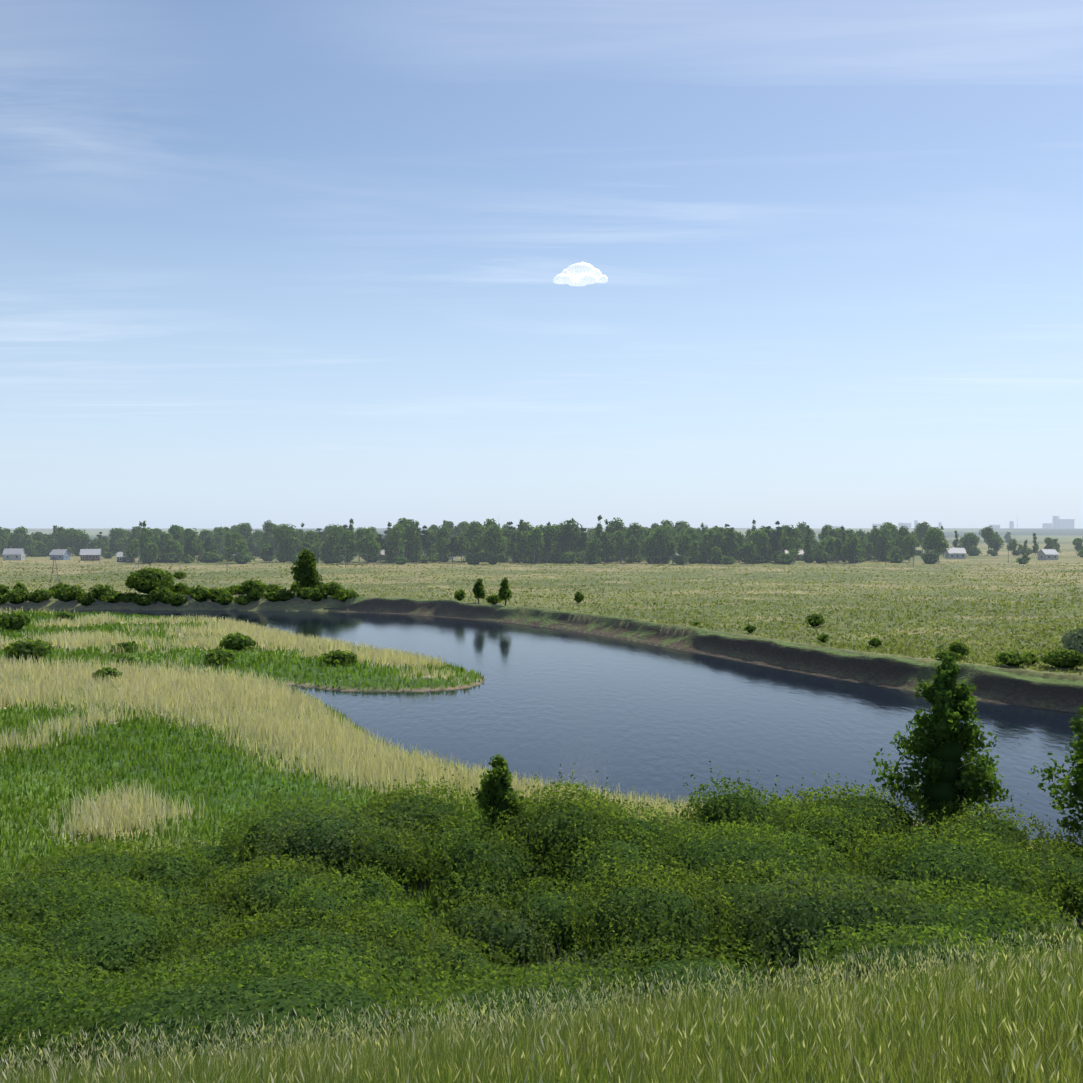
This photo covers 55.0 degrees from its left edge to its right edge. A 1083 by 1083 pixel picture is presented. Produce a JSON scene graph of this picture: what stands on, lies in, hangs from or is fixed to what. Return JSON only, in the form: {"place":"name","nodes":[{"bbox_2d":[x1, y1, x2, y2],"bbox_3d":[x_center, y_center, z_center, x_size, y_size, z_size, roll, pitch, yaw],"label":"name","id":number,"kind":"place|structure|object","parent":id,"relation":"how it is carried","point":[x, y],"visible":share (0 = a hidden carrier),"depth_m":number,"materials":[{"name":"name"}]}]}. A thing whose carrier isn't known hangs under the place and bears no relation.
{"place":"outdoors","nodes":[
{"label":"outdoors","id":0,"kind":"place"},
{"bbox_2d":[0,528,1082,1073],"bbox_3d":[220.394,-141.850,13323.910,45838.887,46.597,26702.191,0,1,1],"label":"terrain","id":1,"kind":"structure","parent":0,"point":[1068,554],"depth_m":243.07,"materials":[{"name":"green plant"}]},
{"bbox_2d":[3,547,25,559],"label":"house","id":2,"kind":"structure","parent":1,"relation":"on","point":[10,553],"depth_m":539.61,"materials":[{"name":"grey"}]},
{"bbox_2d":[50,557,58,582],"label":"pole","id":3,"kind":"object","parent":1,"relation":"on","point":[56,570],"visible":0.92,"depth_m":304.89,"materials":[{"name":"brown wood"}]},
{"bbox_2d":[49,548,70,559],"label":"house","id":4,"kind":"structure","parent":1,"relation":"on","point":[60,554],"depth_m":546.55,"materials":[{"name":"grey"}]},
{"bbox_2d":[79,548,101,560],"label":"house","id":5,"kind":"structure","parent":1,"relation":"on","point":[87,554],"depth_m":532.95,"materials":[{"name":"grey"}]},
{"bbox_2d":[116,552,133,561],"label":"house","id":6,"kind":"structure","parent":1,"relation":"on","point":[120,557],"depth_m":510.56,"materials":[{"name":"grey"}]},
{"bbox_2d":[381,549,386,559],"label":"house","id":7,"kind":"structure","parent":1,"relation":"on","point":[382,555],"depth_m":538.84,"materials":[{"name":"white"}]},
{"bbox_2d":[0,609,917,1005],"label":"green sedge","id":8,"kind":"object","parent":1,"relation":"on","point":[120,739],"visible":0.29,"depth_m":79.03,"materials":[{"name":"green plant"}]},
{"bbox_2d":[0,606,952,985],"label":"straw reeds","id":9,"kind":"object","parent":1,"relation":"on","point":[328,734],"visible":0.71,"depth_m":98.86,"materials":[{"name":"beige plant"}]},
{"bbox_2d":[470,752,528,843],"bbox_3d":[-2.074,13.840,51.558,3.043,6.716,2.796,0,1,1],"label":"tree sapling","id":10,"kind":"object","parent":1,"relation":"on","point":[496,783],"depth_m":51.17,"materials":[{"name":"green plant"}]},
{"bbox_2d":[0,761,1082,1080],"bbox_3d":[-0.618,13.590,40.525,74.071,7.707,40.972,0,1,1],"label":"thicket bush","id":11,"kind":"object","parent":1,"relation":"on","point":[134,887],"depth_m":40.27,"materials":[{"name":"green plant"}]},
{"bbox_2d":[228,786,1056,999],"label":"shrubs","id":12,"kind":"object","parent":11,"relation":"attached to","point":[768,951],"visible":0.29,"depth_m":39.53,"materials":[{"name":"green plant"}]},
{"bbox_2d":[0,917,1082,1082],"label":"grass","id":13,"kind":"structure","parent":1,"relation":"on","point":[957,1035],"depth_m":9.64,"materials":[{"name":"green plant"}]},
{"bbox_2d":[0,560,1082,674],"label":"meadow grass tufts","id":14,"kind":"object","parent":1,"relation":"on","point":[1043,650],"visible":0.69,"depth_m":214.01,"materials":[{"name":"green plant"}]},
{"bbox_2d":[0,515,1082,564],"bbox_3d":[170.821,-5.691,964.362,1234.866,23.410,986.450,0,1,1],"label":"treeline","id":15,"kind":"object","parent":1,"relation":"on","point":[672,531],"depth_m":506.25,"materials":[{"name":"green plant"}]},
{"bbox_2d":[7,520,999,556],"bbox_3d":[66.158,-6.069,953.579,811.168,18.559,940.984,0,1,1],"label":"trees","id":16,"kind":"object","parent":15,"relation":"attached to","point":[569,528],"visible":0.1,"depth_m":505.60,"materials":[{"name":"green plant"}]},
{"bbox_2d":[0,548,1082,681],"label":"bush","id":17,"kind":"object","parent":1,"relation":"on","point":[312,569],"depth_m":240.89,"materials":[{"name":"green plant"}]},
{"bbox_2d":[1061,628,1082,654],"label":"silver bush leaves","id":18,"kind":"object","parent":17,"relation":"on","point":[1068,638],"visible":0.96,"depth_m":120.62,"materials":[{"name":"plant"}]},
{"bbox_2d":[498,516,1074,528],"bbox_3d":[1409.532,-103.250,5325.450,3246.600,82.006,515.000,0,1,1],"label":"town buildings","id":19,"kind":"structure","parent":1,"relation":"on","point":[1057,522],"depth_m":5348.22,"materials":[{"name":"grey concrete"}]},
{"bbox_2d":[781,549,803,560],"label":"house","id":20,"kind":"structure","parent":1,"relation":"on","point":[798,557],"depth_m":532.56,"materials":[{"name":"white"}]},
{"bbox_2d":[869,652,1008,823],"bbox_3d":[22.666,11.854,59.196,7.331,11.072,5.233,0,1,27],"label":"birch tree","id":21,"kind":"object","parent":1,"relation":"on","point":[975,780],"depth_m":58.32,"materials":[{"name":"green plant"}]},
{"bbox_2d":[944,547,965,558],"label":"house","id":22,"kind":"structure","parent":1,"relation":"on","point":[955,553],"depth_m":572.67,"materials":[{"name":"grey"}]},
{"bbox_2d":[1037,548,1058,559],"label":"house","id":23,"kind":"structure","parent":1,"relation":"on","point":[1047,554],"depth_m":553.05,"materials":[{"name":"grey"}]},
{"bbox_2d":[1028,705,1082,839],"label":"birch tree","id":24,"kind":"object","parent":1,"relation":"on","point":[1076,773],"depth_m":55.19,"materials":[{"name":"green plant"}]},
{"bbox_2d":[0,0,1082,528],"label":"sky","id":25,"kind":"structure","parent":0,"point":[293,262],"materials":[{"name":"blue"}]},
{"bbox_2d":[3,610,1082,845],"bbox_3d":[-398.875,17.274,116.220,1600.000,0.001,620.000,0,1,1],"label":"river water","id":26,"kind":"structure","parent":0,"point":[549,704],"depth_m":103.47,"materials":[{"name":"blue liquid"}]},
{"bbox_2d":[553,262,607,285],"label":"cloud","id":27,"kind":"structure","parent":0,"point":[581,274],"depth_m":4551.56,"materials":[{"name":"white"}]},
{"bbox_2d":[323,597,1082,712],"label":"river bank","id":28,"kind":"structure","parent":0,"point":[993,685],"depth_m":140.87,"materials":[{"name":"brown soil"}]}
]}

